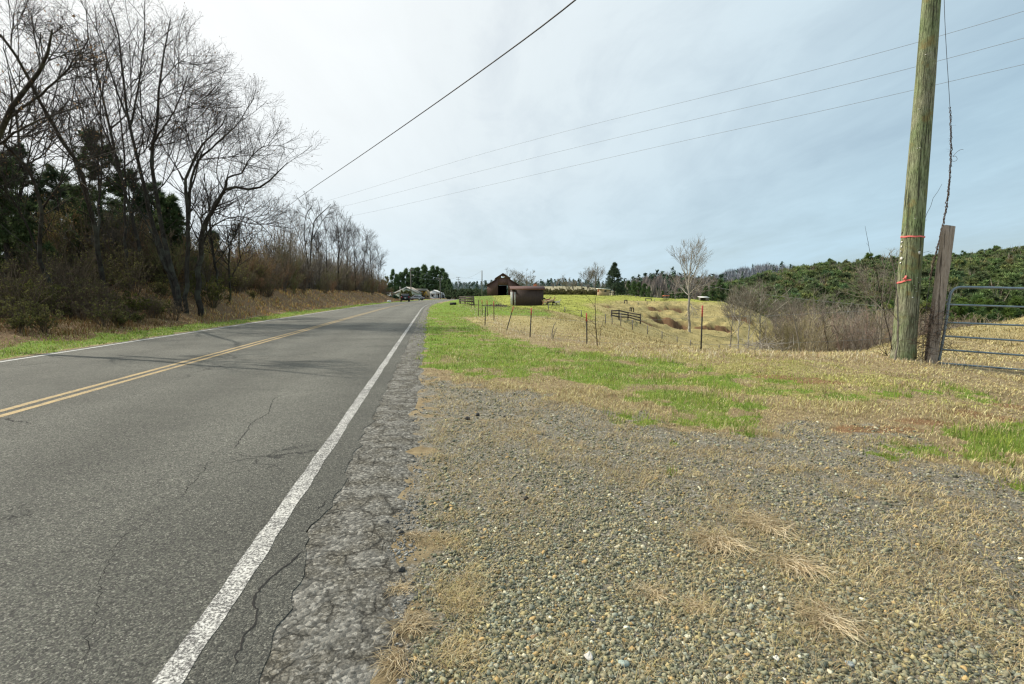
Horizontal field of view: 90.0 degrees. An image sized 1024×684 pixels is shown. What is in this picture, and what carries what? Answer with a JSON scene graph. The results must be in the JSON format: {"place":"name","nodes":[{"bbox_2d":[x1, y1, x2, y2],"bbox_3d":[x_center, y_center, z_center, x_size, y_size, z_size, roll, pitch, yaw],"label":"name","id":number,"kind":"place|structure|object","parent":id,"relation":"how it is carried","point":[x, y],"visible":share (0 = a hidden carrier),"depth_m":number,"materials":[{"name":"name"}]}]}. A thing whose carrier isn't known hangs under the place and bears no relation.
{"place":"outdoors","nodes":[
{"label":"outdoors","id":0,"kind":"place"},
{"bbox_2d":[0,299,457,683],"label":"road","id":1,"kind":"structure","parent":0,"point":[88,480],"depth_m":3.56,"materials":[{"name":"asphalt"}]},
{"bbox_2d":[0,304,402,416],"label":"yellow centre line","id":2,"kind":"object","parent":1,"relation":"on","point":[38,405],"visible":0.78,"depth_m":7.73,"materials":[{"name":"paint"}]},
{"bbox_2d":[0,301,405,361],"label":"white edge line","id":3,"kind":"object","parent":1,"relation":"on","point":[143,339],"visible":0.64,"depth_m":14.06,"materials":[{"name":"paint"}]},
{"bbox_2d":[0,302,413,411],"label":"yellow centre line","id":4,"kind":"object","parent":1,"relation":"on","point":[23,404],"visible":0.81,"depth_m":8.06,"materials":[{"name":"paint"}]},
{"bbox_2d":[0,300,418,360],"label":"road shoulder","id":5,"kind":"object","parent":1,"relation":"attached to","point":[142,339],"visible":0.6,"depth_m":14.48},
{"bbox_2d":[231,548,316,674],"bbox_3d":[-1.044,1.094,2.175,0.143,0.001,0.884,0,5,-2],"label":"pavement crack","id":6,"kind":"object","parent":1,"relation":"on","point":[254,606],"visible":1,"depth_m":2.14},
{"bbox_2d":[151,301,440,683],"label":"white edge line","id":7,"kind":"object","parent":1,"relation":"on","point":[176,668],"visible":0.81,"depth_m":2.45,"materials":[{"name":"paint"}]},
{"bbox_2d":[258,300,450,683],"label":"road shoulder","id":8,"kind":"object","parent":1,"relation":"attached to","point":[328,629],"visible":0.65,"depth_m":2.44},
{"bbox_2d":[361,641,424,682],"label":"straw tussock","id":9,"kind":"object","parent":8,"relation":"on","point":[397,660],"visible":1,"depth_m":1.80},
{"bbox_2d":[382,577,418,597],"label":"straw tussock","id":10,"kind":"object","parent":8,"relation":"on","point":[399,586],"visible":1,"depth_m":2.26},
{"bbox_2d":[373,605,442,647],"bbox_3d":[-0.400,1.106,2.022,0.278,0.029,0.287,0,5,0],"label":"straw tussock","id":11,"kind":"object","parent":8,"relation":"on","point":[416,622],"visible":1,"depth_m":2.00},
{"bbox_2d":[248,0,575,232],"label":"power line","id":12,"kind":"object","parent":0,"point":[568,5],"visible":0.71,"depth_m":12.33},
{"bbox_2d":[0,283,1023,683],"bbox_3d":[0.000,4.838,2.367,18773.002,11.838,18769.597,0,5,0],"label":"ground","id":13,"kind":"structure","parent":0,"point":[676,323],"depth_m":4.43,"materials":[{"name":"soil"}]},
{"bbox_2d":[0,142,57,267],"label":"pine tree","id":14,"kind":"object","parent":13,"relation":"on","point":[31,198],"visible":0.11,"depth_m":29.27,"materials":[{"name":"green plant"}]},
{"bbox_2d":[0,151,64,285],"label":"pine tree","id":15,"kind":"object","parent":13,"relation":"on","point":[7,239],"visible":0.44,"depth_m":24.62,"materials":[{"name":"green plant"}]},
{"bbox_2d":[1,271,69,319],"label":"shrub","id":16,"kind":"object","parent":13,"relation":"on","point":[51,289],"visible":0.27,"depth_m":19.35,"materials":[{"name":"green plant"}]},
{"bbox_2d":[0,44,73,186],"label":"bare tree","id":17,"kind":"object","parent":13,"relation":"on","point":[16,119],"visible":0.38,"depth_m":21.93,"materials":[{"name":"brown plant"}]},
{"bbox_2d":[0,51,108,282],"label":"bare tree","id":18,"kind":"object","parent":13,"relation":"on","point":[35,159],"visible":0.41,"depth_m":25.47,"materials":[{"name":"brown plant"}]},
{"bbox_2d":[30,161,83,252],"bbox_3d":[-26.789,-7.056,30.514,3.751,7.469,4.530,0,5,0],"label":"pine tree","id":19,"kind":"object","parent":13,"relation":"on","point":[45,181],"visible":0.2,"depth_m":30.05,"materials":[{"name":"green plant"}]},
{"bbox_2d":[0,0,121,177],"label":"bare tree","id":20,"kind":"object","parent":13,"relation":"on","point":[12,111],"visible":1,"depth_m":11.65,"materials":[{"name":"brown plant"}]},
{"bbox_2d":[48,294,95,318],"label":"shrub","id":21,"kind":"object","parent":13,"relation":"on","point":[69,296],"visible":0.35,"depth_m":19.86,"materials":[{"name":"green plant"}]},
{"bbox_2d":[0,0,152,301],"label":"bare tree","id":22,"kind":"object","parent":13,"relation":"on","point":[95,227],"visible":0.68,"depth_m":21.84,"materials":[{"name":"brown plant"}]},
{"bbox_2d":[0,84,173,308],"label":"bare tree","id":23,"kind":"object","parent":13,"relation":"on","point":[38,247],"visible":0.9,"depth_m":19.49,"materials":[{"name":"brown plant"}]},
{"bbox_2d":[51,126,138,262],"bbox_3d":[-22.974,-7.450,28.396,4.912,8.846,4.460,2,6,23],"label":"pine tree","id":24,"kind":"object","parent":13,"relation":"on","point":[103,199],"visible":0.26,"depth_m":27.85,"materials":[{"name":"green plant"}]},
{"bbox_2d":[104,290,151,313],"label":"shrub","id":25,"kind":"object","parent":13,"relation":"on","point":[132,304],"visible":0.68,"depth_m":21.45,"materials":[{"name":"green plant"}]},
{"bbox_2d":[52,47,205,286],"bbox_3d":[-18.160,-8.178,24.274,4.918,11.423,5.291,3,6,28],"label":"bare tree","id":26,"kind":"object","parent":13,"relation":"on","point":[125,183],"visible":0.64,"depth_m":24.42,"materials":[{"name":"brown plant"}]},
{"bbox_2d":[105,167,154,242],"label":"pine tree","id":27,"kind":"object","parent":13,"relation":"on","point":[139,201],"visible":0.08,"depth_m":31.97,"materials":[{"name":"green plant"}]},
{"bbox_2d":[25,0,249,281],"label":"bare tree","id":28,"kind":"object","parent":13,"relation":"on","point":[138,243],"visible":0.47,"depth_m":26.32,"materials":[{"name":"brown plant"}]},
{"bbox_2d":[0,233,283,332],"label":"woodland undergrowth","id":29,"kind":"object","parent":13,"relation":"on","point":[83,280],"visible":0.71,"depth_m":21.71,"materials":[{"name":"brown plant"}]},
{"bbox_2d":[35,0,254,313],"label":"bare tree","id":30,"kind":"object","parent":13,"relation":"on","point":[165,259],"visible":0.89,"depth_m":23.71,"materials":[{"name":"brown plant"}]},
{"bbox_2d":[135,180,165,240],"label":"pine tree","id":31,"kind":"object","parent":13,"relation":"on","point":[159,193],"visible":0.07,"depth_m":32.95,"materials":[{"name":"green plant"}]},
{"bbox_2d":[139,293,172,314],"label":"shrub","id":32,"kind":"object","parent":13,"relation":"on","point":[162,308],"visible":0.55,"depth_m":22.39,"materials":[{"name":"green plant"}]},
{"bbox_2d":[148,190,197,279],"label":"pine tree","id":33,"kind":"object","parent":13,"relation":"on","point":[171,204],"visible":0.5,"depth_m":29.21,"materials":[{"name":"green plant"}]},
{"bbox_2d":[0,280,407,339],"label":"bank weeds","id":34,"kind":"object","parent":13,"relation":"on","point":[101,328],"visible":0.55,"depth_m":23.95,"materials":[{"name":"plant"}]},
{"bbox_2d":[180,271,233,307],"bbox_3d":[-16.261,-2.885,27.573,2.495,2.138,3.264,-4,7,-40],"label":"shrub","id":35,"kind":"object","parent":13,"relation":"on","point":[215,292],"visible":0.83,"depth_m":27.59,"materials":[{"name":"green plant"}]},
{"bbox_2d":[24,189,398,296],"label":"roadside thicket","id":36,"kind":"object","parent":13,"relation":"on","point":[298,273],"visible":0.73,"depth_m":41.41,"materials":[{"name":"brown plant"}]},
{"bbox_2d":[105,59,327,316],"bbox_3d":[-12.902,-6.964,24.509,9.450,11.893,6.451,0,5,0],"label":"bare tree","id":37,"kind":"object","parent":13,"relation":"on","point":[198,287],"visible":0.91,"depth_m":23.94,"materials":[{"name":"brown plant"}]},
{"bbox_2d":[175,173,269,300],"bbox_3d":[-17.354,-6.069,29.472,5.192,7.416,4.344,2,6,24],"label":"bare tree","id":38,"kind":"object","parent":13,"relation":"on","point":[211,204],"visible":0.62,"depth_m":29.59,"materials":[{"name":"brown plant"}]},
{"bbox_2d":[190,220,258,303],"bbox_3d":[-16.978,-4.870,30.809,3.471,5.278,3.767,2,6,19],"label":"bare tree","id":39,"kind":"object","parent":13,"relation":"on","point":[240,230],"visible":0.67,"depth_m":30.49,"materials":[{"name":"brown plant"}]},
{"bbox_2d":[275,190,340,288],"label":"bare tree","id":40,"kind":"object","parent":13,"relation":"on","point":[313,227],"visible":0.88,"depth_m":62.64,"materials":[{"name":"brown plant"}]},
{"bbox_2d":[303,230,327,289],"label":"bare tree","id":41,"kind":"object","parent":13,"relation":"on","point":[316,245],"visible":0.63,"depth_m":68.53,"materials":[{"name":"brown plant"}]},
{"bbox_2d":[310,218,347,271],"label":"bare tree","id":42,"kind":"object","parent":13,"relation":"on","point":[334,240],"visible":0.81,"depth_m":72.49,"materials":[{"name":"brown plant"}]},
{"bbox_2d":[316,206,362,289],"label":"bare tree","id":43,"kind":"object","parent":13,"relation":"on","point":[333,230],"visible":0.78,"depth_m":79.72,"materials":[{"name":"brown plant"}]},
{"bbox_2d":[334,210,359,279],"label":"bare tree","id":44,"kind":"object","parent":13,"relation":"on","point":[348,241],"visible":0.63,"depth_m":85.78,"materials":[{"name":"brown plant"}]},
{"bbox_2d":[330,224,378,290],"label":"bare tree","id":45,"kind":"object","parent":13,"relation":"on","point":[363,238],"visible":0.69,"depth_m":92.69,"materials":[{"name":"brown plant"}]},
{"bbox_2d":[349,242,378,286],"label":"bare tree","id":46,"kind":"object","parent":13,"relation":"on","point":[366,251],"visible":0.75,"depth_m":99.74,"materials":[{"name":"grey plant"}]},
{"bbox_2d":[348,235,387,276],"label":"bare tree","id":47,"kind":"object","parent":13,"relation":"on","point":[372,259],"visible":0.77,"depth_m":108.53,"materials":[{"name":"grey plant"}]},
{"bbox_2d":[387,269,399,290],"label":"pine tree","id":48,"kind":"object","parent":13,"relation":"on","point":[395,278],"visible":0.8,"depth_m":242.26,"materials":[{"name":"green plant"}]},
{"bbox_2d":[389,287,429,298],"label":"house","id":49,"kind":"structure","parent":13,"relation":"on","point":[415,292],"depth_m":171.10,"materials":[{"name":"grey"}]},
{"bbox_2d":[398,528,425,542],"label":"straw tussock","id":50,"kind":"object","parent":13,"relation":"on","point":[412,533],"visible":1,"depth_m":2.76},
{"bbox_2d":[417,264,431,291],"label":"pine tree","id":51,"kind":"object","parent":13,"relation":"on","point":[424,272],"visible":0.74,"depth_m":239.00,"materials":[{"name":"green plant"}]},
{"bbox_2d":[425,265,439,290],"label":"pine tree","id":52,"kind":"object","parent":13,"relation":"on","point":[431,272],"visible":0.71,"depth_m":239.16,"materials":[{"name":"green plant"}]},
{"bbox_2d":[443,287,486,298],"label":"distant brush","id":53,"kind":"object","parent":13,"relation":"on","point":[455,293],"visible":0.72,"depth_m":180.18,"materials":[{"name":"green plant"}]},
{"bbox_2d":[486,273,519,295],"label":"barn","id":54,"kind":"structure","parent":13,"relation":"on","point":[497,286],"depth_m":147.12,"materials":[{"name":"brown wood"}]},
{"bbox_2d":[0,284,1023,485],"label":"dry grass","id":55,"kind":"structure","parent":13,"relation":"on","point":[675,346],"depth_m":8.31,"materials":[{"name":"plant"}]},
{"bbox_2d":[0,299,1023,489],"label":"green grass","id":56,"kind":"structure","parent":13,"relation":"on","point":[997,427],"depth_m":8.09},
{"bbox_2d":[516,269,535,285],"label":"bare tree","id":57,"kind":"object","parent":13,"relation":"on","point":[526,280],"visible":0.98,"depth_m":163.26,"materials":[{"name":"grey plant"}]},
{"bbox_2d":[509,286,545,305],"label":"shed","id":58,"kind":"structure","parent":13,"relation":"on","point":[526,295],"depth_m":65.76,"materials":[{"name":"brown"}]},
{"bbox_2d":[544,287,596,294],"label":"hedgerow","id":59,"kind":"object","parent":13,"relation":"on","point":[569,291],"visible":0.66,"depth_m":140.77,"materials":[{"name":"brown plant"}]},
{"bbox_2d":[583,262,605,290],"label":"bare tree","id":60,"kind":"object","parent":13,"relation":"on","point":[596,275],"visible":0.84,"depth_m":148.26,"materials":[{"name":"grey plant"}]},
{"bbox_2d":[601,262,628,295],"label":"spruce tree","id":61,"kind":"object","parent":13,"relation":"on","point":[613,271],"visible":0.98,"depth_m":123.60,"materials":[{"name":"green plant"}]},
{"bbox_2d":[611,309,640,323],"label":"board pen","id":62,"kind":"object","parent":13,"relation":"on","point":[627,314],"visible":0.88,"depth_m":55.22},
{"bbox_2d":[666,235,721,331],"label":"bare tree","id":63,"kind":"object","parent":13,"relation":"on","point":[688,284],"visible":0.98,"depth_m":61.28,"materials":[{"name":"grey plant"}]},
{"bbox_2d":[388,345,1023,683],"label":"dead grass thatch","id":64,"kind":"object","parent":13,"relation":"on","point":[462,597],"visible":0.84,"depth_m":2.82,"materials":[{"name":"plant"}]},
{"bbox_2d":[715,279,724,301],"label":"pine tree","id":65,"kind":"object","parent":13,"relation":"on","point":[721,294],"visible":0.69,"depth_m":128.89,"materials":[{"name":"green plant"}]},
{"bbox_2d":[718,288,756,348],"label":"bare tree","id":66,"kind":"object","parent":13,"relation":"on","point":[733,313],"visible":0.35,"depth_m":51.91,"materials":[{"name":"brown plant"}]},
{"bbox_2d":[718,282,765,347],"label":"bare tree","id":67,"kind":"object","parent":13,"relation":"on","point":[730,306],"visible":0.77,"depth_m":46.09,"materials":[{"name":"brown plant"}]},
{"bbox_2d":[475,294,1023,350],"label":"pasture grass","id":68,"kind":"structure","parent":13,"relation":"on","point":[634,336],"depth_m":30.94,"materials":[{"name":"plant"}]},
{"bbox_2d":[726,281,777,347],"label":"bare tree","id":69,"kind":"object","parent":13,"relation":"on","point":[762,300],"visible":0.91,"depth_m":44.62,"materials":[{"name":"brown plant"}]},
{"bbox_2d":[729,280,792,346],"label":"bare tree","id":70,"kind":"object","parent":13,"relation":"on","point":[764,299],"visible":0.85,"depth_m":44.58,"materials":[{"name":"brown plant"}]},
{"bbox_2d":[724,328,801,351],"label":"brush pile","id":71,"kind":"object","parent":13,"relation":"on","point":[761,346],"visible":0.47,"depth_m":43.14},
{"bbox_2d":[762,293,811,323],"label":"bare tree","id":72,"kind":"object","parent":13,"relation":"on","point":[775,302],"visible":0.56,"depth_m":59.69,"materials":[{"name":"brown plant"}]},
{"bbox_2d":[785,286,813,351],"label":"sapling","id":73,"kind":"object","parent":13,"relation":"on","point":[794,320],"visible":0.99,"depth_m":29.99,"materials":[{"name":"brown plant"}]},
{"bbox_2d":[776,285,848,348],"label":"bare tree","id":74,"kind":"object","parent":13,"relation":"on","point":[828,309],"visible":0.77,"depth_m":52.16,"materials":[{"name":"brown plant"}]},
{"bbox_2d":[798,289,849,324],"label":"bare tree","id":75,"kind":"object","parent":13,"relation":"on","point":[823,303],"visible":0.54,"depth_m":70.12,"materials":[{"name":"brown plant"}]},
{"bbox_2d":[835,296,871,329],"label":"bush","id":76,"kind":"object","parent":13,"relation":"on","point":[849,309],"visible":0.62,"depth_m":61.87,"materials":[{"name":"brown plant"}]},
{"bbox_2d":[839,248,899,344],"bbox_3d":[28.118,-2.644,40.344,4.866,9.460,4.412,-4,6,-35],"label":"bare tree","id":77,"kind":"object","parent":13,"relation":"on","point":[863,279],"visible":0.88,"depth_m":39.95,"materials":[{"name":"brown plant"}]},
{"bbox_2d":[741,299,1020,353],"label":"valley brush","id":78,"kind":"object","parent":13,"relation":"on","point":[786,332],"visible":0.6,"depth_m":46.75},
{"bbox_2d":[858,252,903,359],"bbox_3d":[7.295,-0.699,10.092,1.104,2.161,0.552,0,5,0],"label":"sapling","id":79,"kind":"object","parent":13,"relation":"on","point":[897,318],"visible":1,"depth_m":10.07,"materials":[{"name":"brown plant"}]},
{"bbox_2d":[890,0,940,360],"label":"utility pole","id":80,"kind":"object","parent":13,"relation":"on","point":[909,275],"visible":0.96,"depth_m":10.02,"materials":[{"name":"brown wood"}]},
{"bbox_2d":[922,0,950,359],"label":"hanging wire","id":81,"kind":"object","parent":80,"relation":"hanging from","point":[950,127],"visible":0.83,"depth_m":10.21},
{"bbox_2d":[929,107,962,279],"bbox_3d":[8.841,-2.990,10.388,0.498,3.438,0.129,0,5,0],"label":"twisted vine","id":82,"kind":"object","parent":81,"relation":"attached to","point":[945,212],"visible":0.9,"depth_m":10.37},
{"bbox_2d":[924,225,955,363],"bbox_3d":[8.405,-0.875,10.076,0.307,2.800,0.194,2,5,17],"label":"gate post","id":83,"kind":"object","parent":13,"relation":"on","point":[945,249],"visible":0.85,"depth_m":10.01,"materials":[{"name":"brown wood"}]},
{"bbox_2d":[902,298,964,360],"bbox_3d":[8.252,-0.448,10.149,1.156,1.725,1.169,0,5,0],"label":"dead vine","id":84,"kind":"object","parent":83,"relation":"attached to","point":[926,336],"visible":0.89,"depth_m":10.08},
{"bbox_2d":[938,286,1023,370],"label":"field gate","id":85,"kind":"structure","parent":83,"relation":"attached to","point":[948,304],"depth_m":10.04,"materials":[{"name":"metal"}]},
{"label":"utility pole","id":86,"kind":"object","parent":13,"relation":"on","visible":0},
{"bbox_2d":[244,11,1022,224],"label":"power line","id":87,"kind":"object","parent":86,"relation":"attached to","point":[722,92],"visible":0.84,"depth_m":25.63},
{"bbox_2d":[247,38,1022,228],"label":"power line","id":88,"kind":"object","parent":86,"relation":"attached to","point":[711,115],"visible":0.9,"depth_m":26.41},
{"bbox_2d":[257,64,1023,232],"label":"power line","id":89,"kind":"object","parent":86,"relation":"attached to","point":[717,133],"visible":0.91,"depth_m":26.02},
{"bbox_2d":[0,0,1023,286],"label":"sky","id":90,"kind":"structure","parent":0,"point":[806,189],"materials":[{"name":"white"}]},
{"bbox_2d":[544,286,612,294],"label":"tan field slope","id":91,"kind":"structure","parent":0,"point":[564,287],"depth_m":287.99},
{"bbox_2d":[377,374,1023,683],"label":"gravel","id":92,"kind":"structure","parent":0,"point":[609,632],"depth_m":2.26,"materials":[{"name":"gravel"}]},
{"bbox_2d":[632,580,677,604],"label":"straw tussock","id":93,"kind":"object","parent":92,"relation":"on","point":[651,591],"visible":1,"depth_m":2.23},
{"bbox_2d":[672,594,709,615],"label":"straw tussock","id":94,"kind":"object","parent":92,"relation":"on","point":[692,604],"visible":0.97,"depth_m":2.13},
{"bbox_2d":[676,524,766,561],"bbox_3d":[1.076,1.037,2.678,0.372,0.040,0.440,-1,5,-10],"label":"straw tussock","id":95,"kind":"object","parent":92,"relation":"on","point":[709,538],"visible":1,"depth_m":2.66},
{"bbox_2d":[724,507,810,551],"bbox_3d":[1.403,1.018,2.886,0.468,0.042,0.571,3,6,28],"label":"straw tussock","id":96,"kind":"object","parent":92,"relation":"on","point":[768,525],"visible":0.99,"depth_m":2.87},
{"bbox_2d":[750,547,837,585],"bbox_3d":[1.366,1.060,2.440,0.416,0.037,0.331,0,5,0],"label":"straw tussock","id":97,"kind":"object","parent":92,"relation":"on","point":[801,565],"visible":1,"depth_m":2.44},
{"bbox_2d":[775,591,887,648],"bbox_3d":[1.248,1.096,2.054,0.364,0.035,0.371,0,5,0],"label":"straw tussock","id":98,"kind":"object","parent":92,"relation":"on","point":[823,615],"visible":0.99,"depth_m":2.03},
{"bbox_2d":[457,303,1006,370],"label":"tall dry grass","id":99,"kind":"structure","parent":0,"point":[698,351],"depth_m":11.03,"materials":[{"name":"plant"}]},
{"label":"pine hillside","id":100,"kind":"structure","parent":0,"visible":0},
{"bbox_2d":[696,246,1023,312],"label":"pine forest","id":101,"kind":"object","parent":100,"relation":"on","point":[1002,269],"visible":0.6,"depth_m":159.81,"materials":[{"name":"green plant"}]},
{"bbox_2d":[731,245,1021,313],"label":"hillside bare trees","id":102,"kind":"object","parent":100,"relation":"on","point":[949,288],"visible":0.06,"depth_m":162.40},
{"bbox_2d":[951,300,969,325],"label":"pine tree","id":103,"kind":"object","parent":100,"relation":"on","point":[964,310],"visible":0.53,"depth_m":122.53,"materials":[{"name":"green plant"}]},
{"bbox_2d":[988,308,1003,322],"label":"pine tree","id":104,"kind":"object","parent":100,"relation":"on","point":[994,313],"visible":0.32,"depth_m":118.87,"materials":[{"name":"green plant"}]},
{"bbox_2d":[1000,305,1016,320],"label":"pine tree","id":105,"kind":"object","parent":100,"relation":"on","point":[1005,311],"visible":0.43,"depth_m":121.65,"materials":[{"name":"green plant"}]},
{"bbox_2d":[1007,296,1023,312],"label":"pine tree","id":106,"kind":"object","parent":100,"relation":"on","point":[1015,300],"visible":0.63,"depth_m":128.19,"materials":[{"name":"green plant"}]},
{"bbox_3d":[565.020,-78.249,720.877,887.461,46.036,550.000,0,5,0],"label":"bare ridge","id":107,"kind":"structure","parent":0,"visible":0},
{"bbox_2d":[695,261,803,280],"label":"ridge wood","id":108,"kind":"object","parent":107,"relation":"on","point":[742,272],"visible":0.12,"depth_m":662.76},
{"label":"brown wood slope","id":109,"kind":"structure","parent":0,"visible":0},
{"bbox_2d":[618,267,738,298],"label":"brown wood","id":110,"kind":"object","parent":109,"relation":"on","point":[657,282],"visible":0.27,"depth_m":278.93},
{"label":"distant wooded hill","id":111,"kind":"structure","parent":0,"visible":0},
{"bbox_2d":[430,278,615,294],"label":"distant wood","id":112,"kind":"object","parent":111,"relation":"on","point":[473,284],"visible":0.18,"depth_m":620.13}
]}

